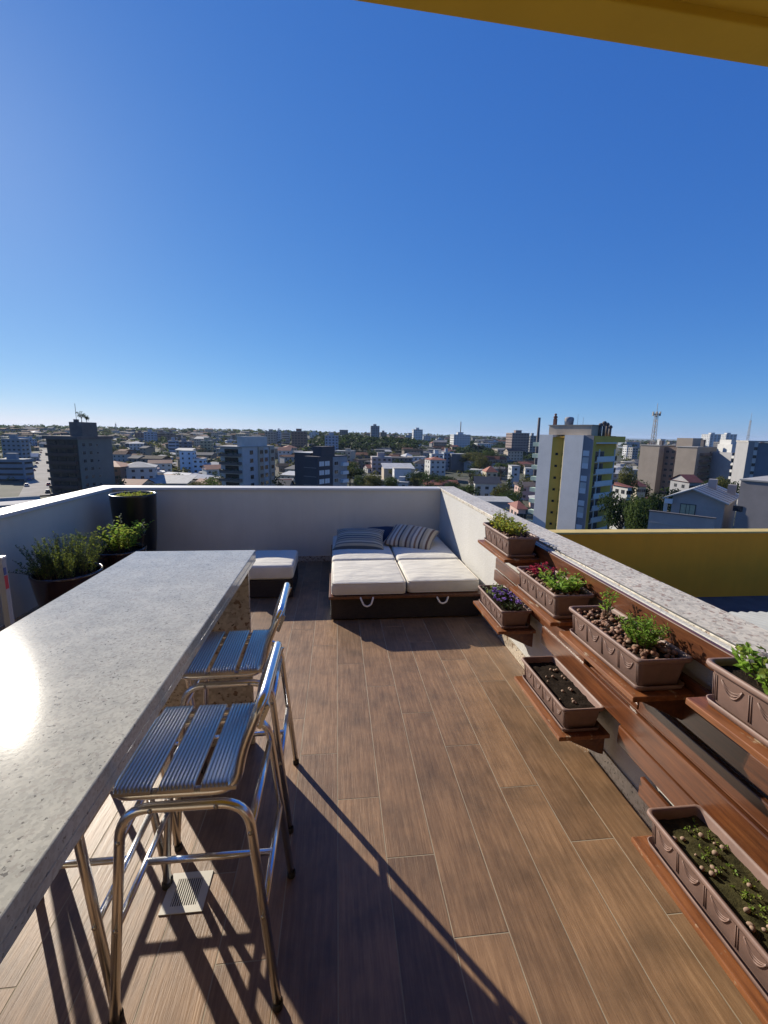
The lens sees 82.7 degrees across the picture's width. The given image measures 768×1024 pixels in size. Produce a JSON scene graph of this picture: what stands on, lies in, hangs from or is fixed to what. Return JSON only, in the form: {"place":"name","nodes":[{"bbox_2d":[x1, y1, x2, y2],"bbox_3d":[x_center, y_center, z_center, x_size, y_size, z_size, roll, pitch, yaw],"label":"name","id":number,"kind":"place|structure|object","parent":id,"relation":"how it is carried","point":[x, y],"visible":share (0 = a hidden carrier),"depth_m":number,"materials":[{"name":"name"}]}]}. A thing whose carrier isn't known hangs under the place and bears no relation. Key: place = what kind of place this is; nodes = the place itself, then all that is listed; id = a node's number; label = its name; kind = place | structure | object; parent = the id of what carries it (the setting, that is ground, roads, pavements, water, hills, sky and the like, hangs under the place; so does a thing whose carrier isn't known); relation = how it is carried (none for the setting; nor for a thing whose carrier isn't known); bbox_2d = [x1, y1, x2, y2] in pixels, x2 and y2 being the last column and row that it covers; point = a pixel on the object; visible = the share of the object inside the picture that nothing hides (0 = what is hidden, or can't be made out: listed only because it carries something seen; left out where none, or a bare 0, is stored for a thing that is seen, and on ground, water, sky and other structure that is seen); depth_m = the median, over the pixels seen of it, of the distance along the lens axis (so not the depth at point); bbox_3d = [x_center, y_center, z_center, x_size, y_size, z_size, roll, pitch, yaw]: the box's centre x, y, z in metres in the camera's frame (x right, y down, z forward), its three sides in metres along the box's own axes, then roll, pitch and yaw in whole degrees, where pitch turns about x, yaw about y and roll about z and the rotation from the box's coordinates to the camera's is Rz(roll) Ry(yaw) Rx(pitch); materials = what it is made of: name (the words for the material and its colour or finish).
{"place":"outdoors","nodes":[
{"label":"outdoors","id":0,"kind":"place"},
{"bbox_2d":[18,449,50,496],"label":"road","id":1,"kind":"structure","parent":0,"point":[37,486],"depth_m":230.13,"materials":[{"name":"grey asphalt"}]},
{"bbox_2d":[0,561,761,1023],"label":"floor","id":2,"kind":"structure","parent":0,"point":[466,823],"depth_m":1.67,"materials":[{"name":"wood"}]},
{"bbox_2d":[0,556,14,627],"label":"metal post","id":3,"kind":"object","parent":2,"relation":"on","point":[7,606],"visible":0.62,"depth_m":2.39,"materials":[{"name":"grey metal"}]},
{"bbox_2d":[0,487,112,630],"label":"parapet wall","id":4,"kind":"structure","parent":2,"relation":"on","point":[88,511],"depth_m":4.10,"materials":[{"name":"white paint"}]},
{"bbox_2d":[28,562,103,607],"bbox_3d":[-2.720,0.747,3.786,0.532,0.500,0.532,0,10,-6],"label":"plant pot","id":5,"kind":"object","parent":2,"relation":"on","point":[45,591],"visible":0.34,"depth_m":3.54,"materials":[{"name":"ceramic"}]},
{"bbox_2d":[8,528,106,579],"bbox_3d":[-2.747,0.364,3.721,0.712,0.369,0.625,0,10,-6],"label":"rosemary bush","id":6,"kind":"object","parent":5,"relation":"on","point":[50,566],"visible":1,"depth_m":3.66,"materials":[{"name":"green plant"}]},
{"bbox_2d":[61,786,172,1022],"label":"bar stool","id":7,"kind":"object","parent":2,"relation":"on","point":[83,862],"visible":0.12,"depth_m":1.23,"materials":[{"name":"metal"}]},
{"bbox_2d":[93,542,146,569],"bbox_3d":[-2.719,0.615,4.519,0.500,0.500,0.500,0,10,-6],"label":"plant pot","id":8,"kind":"object","parent":2,"relation":"on","point":[107,560],"visible":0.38,"depth_m":4.28,"materials":[{"name":"ceramic"}]},
{"bbox_2d":[77,513,153,553],"bbox_3d":[-2.695,0.210,4.476,0.516,0.404,0.612,6,11,25],"label":"leafy shrub","id":9,"kind":"object","parent":8,"relation":"on","point":[119,539],"visible":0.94,"depth_m":4.39,"materials":[{"name":"green plant"}]},
{"bbox_2d":[0,550,255,963],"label":"bar counter","id":10,"kind":"object","parent":2,"relation":"on","point":[93,669],"visible":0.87,"depth_m":1.10,"materials":[{"name":"stone"}]},
{"bbox_2d":[108,491,156,550],"bbox_3d":[-2.900,0.265,5.110,0.490,0.974,0.490,0,10,-6],"label":"plant pot","id":11,"kind":"object","parent":2,"relation":"on","point":[134,508],"visible":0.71,"depth_m":4.91,"materials":[{"name":"black ceramic"}]},
{"bbox_2d":[157,680,207,851],"bbox_3d":[-1.091,0.857,1.877,0.495,1.013,0.427,0,10,-6],"label":"bar stool","id":12,"kind":"object","parent":2,"relation":"on","point":[178,846],"visible":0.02,"depth_m":1.78,"materials":[{"name":"metal"}]},
{"bbox_2d":[158,870,213,915],"bbox_3d":[-0.735,1.420,1.630,0.150,0.004,0.150,0,10,-6],"label":"floor drain","id":13,"kind":"object","parent":2,"relation":"on","point":[186,892],"visible":1,"depth_m":1.62,"materials":[{"name":"white plastic"}]},
{"bbox_2d":[108,641,294,1023],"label":"bar stool","id":14,"kind":"object","parent":2,"relation":"on","point":[153,754],"visible":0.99,"depth_m":1.26,"materials":[{"name":"metal"}]},
{"bbox_2d":[173,582,298,844],"bbox_3d":[-0.654,0.849,1.959,0.495,1.013,0.427,0,10,-8],"label":"bar stool","id":15,"kind":"object","parent":2,"relation":"on","point":[259,643],"visible":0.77,"depth_m":1.83,"materials":[{"name":"metal"}]},
{"bbox_2d":[98,485,440,561],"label":"parapet wall","id":16,"kind":"structure","parent":2,"relation":"on","point":[306,522],"depth_m":5.69,"materials":[{"name":"white paint"}]},
{"bbox_2d":[249,550,297,597],"bbox_3d":[-1.218,0.657,4.781,0.500,0.354,0.640,0,10,-6],"label":"ottoman","id":17,"kind":"object","parent":2,"relation":"on","point":[272,573],"visible":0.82,"depth_m":4.50,"materials":[{"name":"fabric"}]},
{"bbox_2d":[329,536,479,619],"bbox_3d":[0.117,0.650,4.907,1.433,0.386,1.935,0,10,-6],"label":"sunbed","id":18,"kind":"object","parent":2,"relation":"on","point":[438,578],"visible":0.82,"depth_m":4.09,"materials":[{"name":"fabric"}]},
{"bbox_2d":[333,528,383,549],"bbox_3d":[-0.293,0.337,5.243,0.600,0.176,0.520,1,25,0],"label":"throw pillow","id":19,"kind":"object","parent":18,"relation":"on","point":[359,538],"visible":0.88,"depth_m":5.12,"materials":[{"name":"grey fabric"}]},
{"bbox_2d":[383,524,439,549],"bbox_3d":[0.333,0.311,5.307,0.600,0.186,0.460,8,31,20],"label":"throw pillow","id":20,"kind":"object","parent":18,"relation":"on","point":[410,536],"visible":0.91,"depth_m":5.20,"materials":[{"name":"grey fabric"}]},
{"bbox_2d":[437,486,767,829],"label":"parapet wall","id":21,"kind":"structure","parent":2,"relation":"on","point":[464,515],"depth_m":2.26,"materials":[{"name":"white paint"}]},
{"bbox_2d":[473,540,767,1023],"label":"plant rack","id":22,"kind":"object","parent":21,"relation":"attached to","point":[675,762],"visible":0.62,"depth_m":1.67,"materials":[{"name":"brown wood"}]},
{"bbox_2d":[478,585,531,628],"bbox_3d":[0.876,0.691,3.221,0.222,0.136,0.530,0,10,-6],"label":"planter","id":23,"kind":"object","parent":22,"relation":"on","point":[506,618],"visible":0.81,"depth_m":3.03,"materials":[{"name":"brown plastic"}]},
{"bbox_2d":[492,587,524,610],"bbox_3d":[0.887,0.613,3.112,0.234,0.103,0.354,0,10,-6],"label":"pansy plant","id":24,"kind":"object","parent":23,"relation":"on","point":[503,596],"visible":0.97,"depth_m":3.09,"materials":[{"name":"purple plant"}]},
{"bbox_2d":[483,522,539,557],"bbox_3d":[0.887,0.191,3.105,0.222,0.142,0.520,0,10,-6],"label":"planter","id":25,"kind":"object","parent":22,"relation":"on","point":[521,545],"visible":0.76,"depth_m":2.90,"materials":[{"name":"brown plastic"}]},
{"bbox_2d":[487,508,529,535],"bbox_3d":[0.882,0.061,3.116,0.231,0.158,0.468,0,10,-6],"label":"herb plant","id":26,"kind":"object","parent":25,"relation":"on","point":[503,524],"visible":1,"depth_m":3.05,"materials":[{"name":"green plant"}]},
{"bbox_2d":[516,566,594,618],"bbox_3d":[0.954,0.447,2.490,0.222,0.138,0.510,0,10,-6],"label":"planter","id":27,"kind":"object","parent":22,"relation":"on","point":[554,604],"visible":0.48,"depth_m":2.33,"materials":[{"name":"brown plastic"}]},
{"bbox_2d":[526,562,556,575],"bbox_3d":[0.935,0.346,2.592,0.180,0.075,0.179,0,10,-6],"label":"red foliage plant","id":28,"kind":"object","parent":27,"relation":"on","point":[534,570],"visible":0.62,"depth_m":2.60,"materials":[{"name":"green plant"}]},
{"bbox_2d":[538,566,586,592],"bbox_3d":[0.963,0.376,2.377,0.238,0.093,0.282,0,10,-6],"label":"leafy plant","id":29,"kind":"object","parent":27,"relation":"on","point":[564,584],"visible":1,"depth_m":2.34,"materials":[{"name":"green plant"}]},
{"bbox_2d":[521,656,604,731],"bbox_3d":[0.964,0.990,2.413,0.222,0.136,0.525,0,10,-6],"label":"planter","id":30,"kind":"object","parent":22,"relation":"on","point":[568,700],"visible":1,"depth_m":2.33,"materials":[{"name":"brown plastic"}]},
{"bbox_2d":[569,605,692,690],"bbox_3d":[1.021,0.565,1.874,0.222,0.137,0.520,0,10,-6],"label":"planter","id":31,"kind":"object","parent":22,"relation":"on","point":[659,666],"visible":0.87,"depth_m":1.74,"materials":[{"name":"brown plastic"}]},
{"bbox_2d":[598,587,619,617],"bbox_3d":[1.032,0.424,2.014,0.089,0.137,0.086,0,10,-6],"label":"seedling","id":32,"kind":"object","parent":31,"relation":"on","point":[608,604],"visible":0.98,"depth_m":2.01,"materials":[{"name":"green plant"}]},
{"bbox_2d":[615,612,669,648],"bbox_3d":[1.039,0.477,1.742,0.195,0.131,0.191,0,10,-6],"label":"bushy herb","id":33,"kind":"object","parent":31,"relation":"on","point":[645,636],"visible":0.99,"depth_m":1.73,"materials":[{"name":"green plant"}]},
{"bbox_2d":[647,804,767,1002],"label":"planter","id":34,"kind":"object","parent":22,"relation":"on","point":[735,924],"visible":1,"depth_m":1.37,"materials":[{"name":"brown plastic"}]},
{"bbox_2d":[683,818,767,929],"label":"small seedlings","id":35,"kind":"object","parent":34,"relation":"in","point":[745,892],"visible":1,"depth_m":1.38,"materials":[{"name":"green plant"}]},
{"bbox_2d":[706,656,767,747],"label":"planter","id":36,"kind":"object","parent":22,"relation":"on","point":[739,697],"visible":0.88,"depth_m":1.23,"materials":[{"name":"brown plastic"}]},
{"bbox_2d":[731,641,767,694],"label":"flowering plant","id":37,"kind":"object","parent":36,"relation":"on","point":[748,661],"visible":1,"depth_m":1.22,"materials":[{"name":"green plant"}]},
{"bbox_2d":[538,540,735,645],"bbox_3d":[1.239,0.505,1.258,0.054,0.018,4.180,0,10,-6],"label":"cable","id":38,"kind":"object","parent":21,"relation":"on","point":[643,596],"visible":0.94,"depth_m":1.94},
{"bbox_2d":[0,434,767,528],"bbox_3d":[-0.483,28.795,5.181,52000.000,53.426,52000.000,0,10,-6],"label":"terrain","id":39,"kind":"structure","parent":0,"point":[11,488],"depth_m":285.74,"materials":[{"name":"green plant"}]},
{"bbox_2d":[1,434,30,458],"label":"city block","id":40,"kind":"structure","parent":39,"relation":"on","point":[13,443],"depth_m":320.18,"materials":[{"name":"grey concrete"}]},
{"bbox_2d":[0,453,34,480],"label":"city block","id":41,"kind":"structure","parent":39,"relation":"on","point":[15,466],"depth_m":230.62,"materials":[{"name":"grey concrete"}]},
{"bbox_2d":[0,496,39,507],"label":"flat roof building","id":42,"kind":"structure","parent":39,"relation":"on","point":[8,501],"depth_m":54.33,"materials":[{"name":"concrete"}]},
{"bbox_2d":[42,403,114,495],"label":"apartment tower","id":43,"kind":"structure","parent":39,"relation":"on","point":[80,456],"depth_m":161.90,"materials":[{"name":"concrete"}]},
{"bbox_2d":[113,461,129,483],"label":"house","id":44,"kind":"structure","parent":39,"relation":"on","point":[119,468],"depth_m":183.35,"materials":[{"name":"ceramic"}]},
{"bbox_2d":[115,479,155,484],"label":"house","id":45,"kind":"structure","parent":39,"relation":"on","point":[138,481],"depth_m":170.85,"materials":[{"name":"ceramic"}]},
{"bbox_2d":[125,462,157,478],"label":"house","id":46,"kind":"structure","parent":39,"relation":"on","point":[139,470],"depth_m":188.89,"materials":[{"name":"white concrete"}]},
{"bbox_2d":[144,429,157,444],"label":"city block","id":47,"kind":"structure","parent":39,"relation":"on","point":[149,435],"depth_m":563.23,"materials":[{"name":"grey concrete"}]},
{"bbox_2d":[148,460,172,472],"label":"house","id":48,"kind":"structure","parent":39,"relation":"on","point":[165,465],"depth_m":287.87,"materials":[{"name":"white concrete"}]},
{"bbox_2d":[146,475,197,485],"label":"warehouse","id":49,"kind":"structure","parent":39,"relation":"on","point":[181,480],"depth_m":188.84,"materials":[{"name":"white metal"}]},
{"bbox_2d":[179,450,195,472],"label":"city block","id":50,"kind":"structure","parent":39,"relation":"on","point":[186,456],"depth_m":276.94,"materials":[{"name":"white concrete"}]},
{"bbox_2d":[192,458,206,472],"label":"city block","id":51,"kind":"structure","parent":39,"relation":"on","point":[198,463],"depth_m":272.44,"materials":[{"name":"white concrete"}]},
{"bbox_2d":[200,437,212,451],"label":"city block","id":52,"kind":"structure","parent":39,"relation":"on","point":[206,443],"depth_m":448.27,"materials":[{"name":"grey concrete"}]},
{"bbox_2d":[201,464,220,475],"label":"house","id":53,"kind":"structure","parent":39,"relation":"on","point":[207,469],"depth_m":245.88,"materials":[{"name":"concrete"}]},
{"bbox_2d":[216,436,274,485],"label":"apartment block","id":54,"kind":"structure","parent":39,"relation":"on","point":[247,461],"depth_m":156.37,"materials":[{"name":"concrete"}]},
{"bbox_2d":[265,429,276,443],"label":"city block","id":55,"kind":"structure","parent":39,"relation":"on","point":[271,435],"depth_m":540.75,"materials":[{"name":"grey concrete"}]},
{"bbox_2d":[277,447,292,462],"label":"house","id":56,"kind":"structure","parent":39,"relation":"on","point":[285,450],"depth_m":359.66,"materials":[{"name":"beige concrete"}]},
{"bbox_2d":[291,429,306,448],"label":"city block","id":57,"kind":"structure","parent":39,"relation":"on","point":[299,437],"depth_m":505.57,"materials":[{"name":"grey concrete"}]},
{"bbox_2d":[293,446,348,485],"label":"apartment block","id":58,"kind":"structure","parent":39,"relation":"on","point":[322,466],"depth_m":151.82,"materials":[{"name":"grey concrete"}]},
{"bbox_2d":[325,432,338,449],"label":"city block","id":59,"kind":"structure","parent":39,"relation":"on","point":[331,438],"depth_m":451.04,"materials":[{"name":"grey concrete"}]},
{"bbox_2d":[0,424,675,479],"bbox_3d":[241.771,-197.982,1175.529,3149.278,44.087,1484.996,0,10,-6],"label":"woods","id":60,"kind":"object","parent":39,"relation":"on","point":[164,440],"visible":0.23,"depth_m":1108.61,"materials":[{"name":"green plant"}]},
{"bbox_2d":[335,448,355,461],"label":"house","id":61,"kind":"structure","parent":39,"relation":"on","point":[350,453],"depth_m":354.17,"materials":[{"name":"grey concrete"}]},
{"bbox_2d":[363,473,384,485],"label":"tree","id":62,"kind":"object","parent":39,"relation":"on","point":[374,480],"visible":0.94,"depth_m":188.44,"materials":[{"name":"green plant"}]},
{"bbox_2d":[370,452,391,473],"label":"city block","id":63,"kind":"structure","parent":39,"relation":"on","point":[378,459],"depth_m":300.47,"materials":[{"name":"white concrete"}]},
{"bbox_2d":[0,425,764,474],"bbox_3d":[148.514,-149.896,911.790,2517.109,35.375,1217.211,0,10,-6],"label":"houses","id":64,"kind":"structure","parent":39,"relation":"on","point":[132,456],"depth_m":449.51,"materials":[{"name":"multicoloured concrete"}]},
{"bbox_2d":[381,463,414,478],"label":"warehouse","id":65,"kind":"structure","parent":39,"relation":"on","point":[386,467],"depth_m":254.89,"materials":[{"name":"metal"}]},
{"bbox_2d":[392,467,411,478],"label":"city block","id":66,"kind":"structure","parent":39,"relation":"on","point":[397,472],"depth_m":227.34,"materials":[{"name":"concrete"}]},
{"bbox_2d":[404,471,424,485],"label":"tree","id":67,"kind":"object","parent":39,"relation":"on","point":[417,475],"visible":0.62,"depth_m":202.21,"materials":[{"name":"green plant"}]},
{"bbox_2d":[313,434,534,459],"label":"woods","id":68,"kind":"object","parent":39,"relation":"on","point":[368,442],"visible":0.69,"depth_m":518.14,"materials":[{"name":"green plant"}]},
{"bbox_2d":[424,457,445,478],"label":"house","id":69,"kind":"structure","parent":39,"relation":"on","point":[435,465],"depth_m":267.61,"materials":[{"name":"concrete"}]},
{"bbox_2d":[422,473,456,482],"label":"tree","id":70,"kind":"object","parent":39,"relation":"on","point":[437,476],"visible":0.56,"depth_m":196.05,"materials":[{"name":"green plant"}]},
{"bbox_2d":[449,453,463,470],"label":"city block","id":71,"kind":"structure","parent":39,"relation":"on","point":[455,463],"depth_m":336.72,"materials":[{"name":"concrete"}]},
{"bbox_2d":[450,422,469,447],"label":"city block","id":72,"kind":"structure","parent":39,"relation":"on","point":[459,439],"depth_m":566.86,"materials":[{"name":"white concrete"}]},
{"bbox_2d":[469,455,492,468],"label":"tree","id":73,"kind":"object","parent":39,"relation":"on","point":[481,462],"visible":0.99,"depth_m":305.99,"materials":[{"name":"green plant"}]},
{"bbox_2d":[473,476,500,495],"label":"white house","id":74,"kind":"structure","parent":39,"relation":"on","point":[486,485],"depth_m":173.69,"materials":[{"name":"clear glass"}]},
{"bbox_2d":[475,496,513,511],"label":"garage","id":75,"kind":"structure","parent":39,"relation":"on","point":[502,502],"depth_m":117.96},
{"bbox_2d":[490,483,509,496],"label":"tree","id":76,"kind":"object","parent":39,"relation":"on","point":[498,490],"visible":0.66,"depth_m":163.95,"materials":[{"name":"green plant"}]},
{"bbox_2d":[503,448,522,460],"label":"house","id":77,"kind":"structure","parent":39,"relation":"on","point":[515,454],"depth_m":412.10,"materials":[{"name":"grey concrete"}]},
{"bbox_2d":[507,465,520,486],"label":"grey flat house","id":78,"kind":"structure","parent":39,"relation":"on","point":[514,470],"depth_m":239.08,"materials":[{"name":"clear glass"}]},
{"bbox_2d":[505,430,529,457],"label":"city block","id":79,"kind":"structure","parent":39,"relation":"on","point":[517,439],"depth_m":493.36,"materials":[{"name":"beige concrete"}]},
{"bbox_2d":[508,501,527,518],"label":"cream house","id":80,"kind":"structure","parent":39,"relation":"on","point":[518,508],"depth_m":93.61,"materials":[{"name":"beige concrete"}]},
{"bbox_2d":[513,482,535,499],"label":"house","id":81,"kind":"structure","parent":39,"relation":"on","point":[526,492],"depth_m":191.12,"materials":[{"name":"grey paint"}]},
{"bbox_2d":[533,418,540,481],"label":"smokestack","id":82,"kind":"object","parent":39,"relation":"on","point":[536,448],"visible":0.66,"depth_m":195.86,"materials":[{"name":"concrete"}]},
{"bbox_2d":[528,413,625,529],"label":"apartment tower","id":83,"kind":"structure","parent":39,"relation":"on","point":[576,470],"depth_m":107.23,"materials":[{"name":"white concrete"}]},
{"bbox_2d":[609,482,631,528],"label":"white house","id":84,"kind":"structure","parent":39,"relation":"on","point":[624,490],"depth_m":129.46,"materials":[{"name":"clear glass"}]},
{"bbox_2d":[596,491,648,528],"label":"tree","id":85,"kind":"object","parent":39,"relation":"on","point":[610,509],"visible":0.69,"depth_m":95.53,"materials":[{"name":"green plant"}]},
{"bbox_2d":[614,464,638,495],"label":"tree","id":86,"kind":"object","parent":39,"relation":"on","point":[627,478],"visible":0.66,"depth_m":138.02,"materials":[{"name":"green plant"}]},
{"bbox_2d":[622,494,656,528],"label":"tree","id":87,"kind":"object","parent":39,"relation":"on","point":[637,514],"visible":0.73,"depth_m":83.00,"materials":[{"name":"green plant"}]},
{"bbox_2d":[632,480,647,501],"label":"red roof house","id":88,"kind":"structure","parent":39,"relation":"on","point":[641,489],"depth_m":162.28,"materials":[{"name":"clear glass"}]},
{"bbox_2d":[650,404,660,444],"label":"lattice mast","id":89,"kind":"object","parent":39,"relation":"on","point":[656,414],"visible":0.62,"depth_m":316.43,"materials":[{"name":"metal"}]},
{"bbox_2d":[650,488,680,511],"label":"tree","id":90,"kind":"object","parent":39,"relation":"on","point":[670,497],"visible":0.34,"depth_m":103.11,"materials":[{"name":"green plant"}]},
{"bbox_2d":[637,438,716,493],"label":"apartment block","id":91,"kind":"structure","parent":39,"relation":"on","point":[661,464],"depth_m":215.31,"materials":[{"name":"concrete"}]},
{"bbox_2d":[647,510,716,528],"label":"terrace wall","id":92,"kind":"structure","parent":39,"relation":"on","point":[662,520],"depth_m":45.33,"materials":[{"name":"concrete"}]},
{"bbox_2d":[669,474,703,493],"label":"house","id":93,"kind":"structure","parent":39,"relation":"on","point":[681,482],"depth_m":145.00,"materials":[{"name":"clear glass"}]},
{"bbox_2d":[701,433,720,446],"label":"city block","id":94,"kind":"structure","parent":39,"relation":"on","point":[710,438],"depth_m":863.40,"materials":[{"name":"white concrete"}]},
{"bbox_2d":[708,440,736,486],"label":"apartment block","id":95,"kind":"structure","parent":39,"relation":"on","point":[722,460],"depth_m":196.41,"materials":[{"name":"white concrete"}]},
{"bbox_2d":[730,440,767,511],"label":"apartment block","id":96,"kind":"structure","parent":39,"relation":"on","point":[750,459],"depth_m":164.34,"materials":[{"name":"paint"}]},
{"bbox_2d":[733,476,767,528],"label":"grey building","id":97,"kind":"structure","parent":39,"relation":"on","point":[751,508],"depth_m":45.88,"materials":[{"name":"concrete"}]},
{"bbox_2d":[0,0,767,440],"label":"sky","id":98,"kind":"structure","parent":0,"point":[313,215],"materials":[{"name":"blue"}]},
{"bbox_2d":[549,529,767,596],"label":"yellow parapet","id":99,"kind":"structure","parent":0,"point":[711,562],"depth_m":6.32,"materials":[{"name":"paint"}]},
{"bbox_2d":[662,479,738,528],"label":"grey house","id":100,"kind":"structure","parent":0,"point":[711,498],"depth_m":50.31,"materials":[{"name":"metal"}]},
{"bbox_2d":[679,503,695,514],"bbox_3d":[35.148,-0.286,50.465,1.529,1.286,0.070,11,14,44],"label":"window","id":101,"kind":"structure","parent":100,"relation":"in","point":[690,509],"depth_m":50.43,"materials":[{"name":"grey glass"}]},
{"bbox_2d":[695,596,767,612],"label":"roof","id":102,"kind":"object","parent":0,"point":[737,604],"depth_m":6.23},
{"bbox_2d":[729,611,767,630],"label":"corrugated roof","id":103,"kind":"structure","parent":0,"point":[759,619],"depth_m":4.54,"materials":[{"name":"metal"}]},
{"bbox_3d":[0.278,0.965,-2.554,8.400,3.015,0.200,0,10,-6],"label":"house wall","id":104,"kind":"object","parent":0,"visible":0},
{"bbox_2d":[356,0,767,66],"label":"yellow canopy","id":105,"kind":"object","parent":104,"relation":"on","point":[733,30],"visible":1,"depth_m":1.06,"materials":[{"name":"paint"}]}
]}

